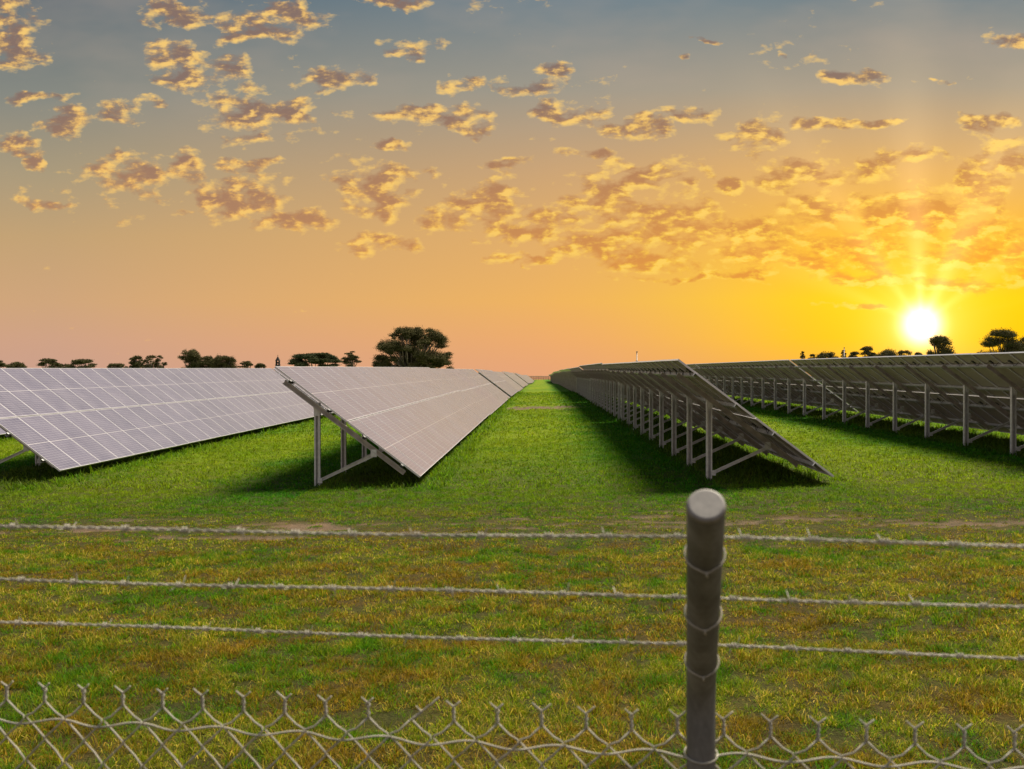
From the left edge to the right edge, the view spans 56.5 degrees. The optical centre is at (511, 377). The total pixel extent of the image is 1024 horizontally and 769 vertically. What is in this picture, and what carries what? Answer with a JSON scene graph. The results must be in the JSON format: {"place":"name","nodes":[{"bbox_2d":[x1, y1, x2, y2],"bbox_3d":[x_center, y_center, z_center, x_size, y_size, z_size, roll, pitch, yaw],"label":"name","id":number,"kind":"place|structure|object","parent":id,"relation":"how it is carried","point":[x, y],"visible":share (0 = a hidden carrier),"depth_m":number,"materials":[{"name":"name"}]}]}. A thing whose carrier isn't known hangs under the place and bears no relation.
{"place":"outdoors","nodes":[
{"label":"outdoors","id":0,"kind":"place"},
{"bbox_2d":[0,378,1023,768],"bbox_3d":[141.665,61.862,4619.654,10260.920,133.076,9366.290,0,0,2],"label":"ground","id":1,"kind":"structure","parent":0,"point":[538,386],"depth_m":10.52,"materials":[{"name":"green plant"}]},
{"bbox_2d":[0,360,6,367],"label":"tree","id":2,"kind":"object","parent":1,"relation":"on","point":[2,364],"visible":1,"depth_m":250.43,"materials":[{"name":"green plant"}]},
{"bbox_2d":[0,428,6,434],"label":"solar table","id":3,"kind":"object","parent":1,"relation":"on","point":[2,432],"visible":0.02,"depth_m":34.98,"materials":[{"name":"grey glass"}]},
{"bbox_2d":[7,361,26,367],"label":"tree","id":4,"kind":"object","parent":1,"relation":"on","point":[15,364],"visible":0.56,"depth_m":285.88,"materials":[{"name":"green plant"}]},
{"bbox_2d":[37,358,60,367],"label":"tree","id":5,"kind":"object","parent":1,"relation":"on","point":[53,363],"visible":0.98,"depth_m":273.31,"materials":[{"name":"green plant"}]},
{"bbox_2d":[56,363,70,367],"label":"tree","id":6,"kind":"object","parent":1,"relation":"on","point":[63,365],"visible":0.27,"depth_m":296.08,"materials":[{"name":"green plant"}]},
{"bbox_2d":[67,358,96,367],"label":"tree","id":7,"kind":"object","parent":1,"relation":"on","point":[83,361],"visible":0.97,"depth_m":259.73,"materials":[{"name":"green plant"}]},
{"bbox_2d":[107,363,127,367],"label":"tree","id":8,"kind":"object","parent":1,"relation":"on","point":[114,365],"visible":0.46,"depth_m":284.29,"materials":[{"name":"green plant"}]},
{"bbox_2d":[128,355,143,367],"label":"tree","id":9,"kind":"object","parent":1,"relation":"on","point":[134,363],"visible":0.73,"depth_m":271.23,"materials":[{"name":"green plant"}]},
{"bbox_2d":[142,355,167,367],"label":"gum tree","id":10,"kind":"object","parent":1,"relation":"on","point":[155,363],"visible":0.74,"depth_m":258.35,"materials":[{"name":"green plant"}]},
{"bbox_2d":[0,368,325,471],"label":"solar table","id":11,"kind":"object","parent":1,"relation":"on","point":[61,419],"visible":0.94,"depth_m":29.19,"materials":[{"name":"grey glass"}]},
{"bbox_2d":[177,349,200,367],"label":"tree","id":12,"kind":"object","parent":1,"relation":"on","point":[191,357],"visible":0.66,"depth_m":294.80,"materials":[{"name":"green plant"}]},
{"bbox_2d":[196,355,213,367],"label":"tree","id":13,"kind":"object","parent":1,"relation":"on","point":[204,362],"visible":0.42,"depth_m":281.90,"materials":[{"name":"green plant"}]},
{"bbox_2d":[210,355,237,367],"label":"tree","id":14,"kind":"object","parent":1,"relation":"on","point":[221,361],"visible":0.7,"depth_m":268.71,"materials":[{"name":"green plant"}]},
{"bbox_2d":[237,361,252,367],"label":"tree","id":15,"kind":"object","parent":1,"relation":"on","point":[248,364],"visible":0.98,"depth_m":256.42,"materials":[{"name":"green plant"}]},
{"bbox_2d":[254,363,266,367],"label":"tree","id":16,"kind":"object","parent":1,"relation":"on","point":[259,365],"visible":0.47,"depth_m":293.31,"materials":[{"name":"green plant"}]},
{"bbox_2d":[275,357,279,373],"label":"bell tower","id":17,"kind":"structure","parent":1,"relation":"on","point":[278,360],"depth_m":329.54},
{"bbox_2d":[273,368,332,412],"bbox_3d":[-10.779,0.865,63.890,3.173,2.873,26.422,0,0,2],"label":"solar table","id":18,"kind":"object","parent":1,"relation":"on","point":[301,389],"visible":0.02,"depth_m":50.88,"materials":[{"name":"grey glass"}]},
{"bbox_2d":[287,352,342,366],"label":"tree","id":19,"kind":"object","parent":1,"relation":"on","point":[321,359],"visible":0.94,"depth_m":267.20,"materials":[{"name":"green plant"}]},
{"bbox_2d":[340,351,361,366],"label":"tree","id":20,"kind":"object","parent":1,"relation":"on","point":[350,359],"visible":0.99,"depth_m":289.28,"materials":[{"name":"green plant"}]},
{"bbox_2d":[274,366,489,486],"bbox_3d":[-3.124,1.063,34.702,3.173,2.872,28.446,0,1,2],"label":"solar table","id":21,"kind":"object","parent":1,"relation":"on","point":[419,422],"visible":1,"depth_m":25.31,"materials":[{"name":"grey glass"}]},
{"bbox_2d":[371,325,454,368],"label":"gum tree","id":22,"kind":"object","parent":1,"relation":"on","point":[412,352],"visible":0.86,"depth_m":276.43,"materials":[{"name":"green plant"}]},
{"bbox_2d":[431,368,509,414],"bbox_3d":[-2.209,0.869,64.759,3.173,2.874,31.482,0,0,2],"label":"solar table","id":23,"kind":"object","parent":1,"relation":"on","point":[482,391],"visible":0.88,"depth_m":59.64,"materials":[{"name":"grey glass"}]},
{"bbox_2d":[475,369,518,395],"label":"solar table","id":24,"kind":"object","parent":1,"relation":"on","point":[499,382],"visible":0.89,"depth_m":92.19,"materials":[{"name":"grey glass"}]},
{"bbox_2d":[493,371,522,391],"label":"solar table","id":25,"kind":"object","parent":1,"relation":"on","point":[510,381],"visible":0.45,"depth_m":125.56,"materials":[{"name":"glass"}]},
{"bbox_2d":[0,489,1023,768],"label":"chain link fence","id":26,"kind":"object","parent":1,"relation":"on","point":[704,547],"visible":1,"depth_m":1.43,"materials":[{"name":"metal"}]},
{"bbox_2d":[502,371,525,386],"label":"solar table","id":27,"kind":"object","parent":1,"relation":"on","point":[515,379],"visible":0.6,"depth_m":150.33,"materials":[{"name":"glass"}]},
{"bbox_2d":[511,373,527,385],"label":"solar table","id":28,"kind":"object","parent":1,"relation":"on","point":[520,379],"visible":0.3,"depth_m":184.83,"materials":[{"name":"glass"}]},
{"bbox_2d":[515,373,529,383],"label":"solar table","id":29,"kind":"object","parent":1,"relation":"on","point":[522,378],"visible":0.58,"depth_m":207.49,"materials":[{"name":"glass"}]},
{"bbox_2d":[529,376,549,379],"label":"boundary fence","id":30,"kind":"object","parent":1,"relation":"on","point":[543,378],"visible":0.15,"depth_m":470.09,"materials":[{"name":"wood"}]},
{"bbox_2d":[555,371,560,384],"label":"solar table","id":31,"kind":"object","parent":1,"relation":"on","point":[559,379],"visible":0.39,"depth_m":186.52,"materials":[{"name":"metal"}]},
{"bbox_2d":[556,371,563,386],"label":"solar table","id":32,"kind":"object","parent":1,"relation":"on","point":[562,378],"visible":0.47,"depth_m":162.51,"materials":[{"name":"metal"}]},
{"bbox_2d":[559,369,568,388],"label":"solar table","id":33,"kind":"object","parent":1,"relation":"on","point":[566,381],"visible":0.4,"depth_m":135.77,"materials":[{"name":"metal"}]},
{"bbox_2d":[563,368,594,392],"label":"solar table","id":34,"kind":"object","parent":1,"relation":"on","point":[572,382],"visible":0.41,"depth_m":107.02,"materials":[{"name":"metal"}]},
{"bbox_2d":[568,367,616,400],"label":"solar table","id":35,"kind":"object","parent":1,"relation":"on","point":[583,384],"visible":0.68,"depth_m":79.75,"materials":[{"name":"grey glass"}]},
{"bbox_2d":[579,363,658,418],"bbox_3d":[6.103,0.672,57.123,3.173,2.873,26.422,0,0,2],"label":"solar table","id":36,"kind":"object","parent":1,"relation":"on","point":[597,373],"visible":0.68,"depth_m":52.96,"materials":[{"name":"grey glass"}]},
{"bbox_2d":[686,364,734,395],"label":"solar table","id":37,"kind":"object","parent":1,"relation":"on","point":[694,367],"visible":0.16,"depth_m":71.20,"materials":[{"name":"grey glass"}]},
{"bbox_2d":[602,359,833,479],"bbox_3d":[5.322,0.938,31.469,3.173,2.872,24.398,0,1,2],"label":"solar table","id":38,"kind":"object","parent":1,"relation":"on","point":[679,389],"visible":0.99,"depth_m":23.65,"materials":[{"name":"grey glass"}]},
{"bbox_2d":[696,359,857,414],"bbox_3d":[14.634,0.531,56.713,3.173,2.873,26.422,0,0,2],"label":"solar table","id":39,"kind":"object","parent":1,"relation":"on","point":[788,382],"visible":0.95,"depth_m":52.24,"materials":[{"name":"grey glass"}]},
{"bbox_2d":[814,351,839,358],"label":"tree","id":40,"kind":"object","parent":1,"relation":"on","point":[826,355],"visible":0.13,"depth_m":257.53,"materials":[{"name":"green plant"}]},
{"bbox_2d":[848,351,859,356],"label":"tree","id":41,"kind":"object","parent":1,"relation":"on","point":[854,353],"visible":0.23,"depth_m":275.39,"materials":[{"name":"green plant"}]},
{"bbox_2d":[859,346,875,356],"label":"tree","id":42,"kind":"object","parent":1,"relation":"on","point":[867,352],"visible":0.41,"depth_m":264.31,"materials":[{"name":"green plant"}]},
{"bbox_2d":[874,348,897,355],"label":"tree","id":43,"kind":"object","parent":1,"relation":"on","point":[886,352],"visible":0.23,"depth_m":252.71,"materials":[{"name":"green plant"}]},
{"bbox_2d":[897,350,911,355],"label":"tree","id":44,"kind":"object","parent":1,"relation":"on","point":[900,352],"visible":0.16,"depth_m":242.42,"materials":[{"name":"green plant"}]},
{"bbox_2d":[791,352,1023,453],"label":"solar table","id":45,"kind":"object","parent":1,"relation":"on","point":[967,391],"visible":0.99,"depth_m":30.13,"materials":[{"name":"grey glass"}]},
{"bbox_2d":[926,335,955,354],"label":"tree","id":46,"kind":"object","parent":1,"relation":"on","point":[941,343],"visible":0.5,"depth_m":259.76,"materials":[{"name":"green plant"}]},
{"bbox_2d":[976,327,1023,352],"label":"tree","id":47,"kind":"object","parent":1,"relation":"on","point":[1004,338],"visible":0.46,"depth_m":248.44,"materials":[{"name":"green plant"}]},
{"bbox_2d":[0,0,1023,379],"label":"sky","id":48,"kind":"structure","parent":0,"point":[544,187],"materials":[{"name":"orange"}]}
]}

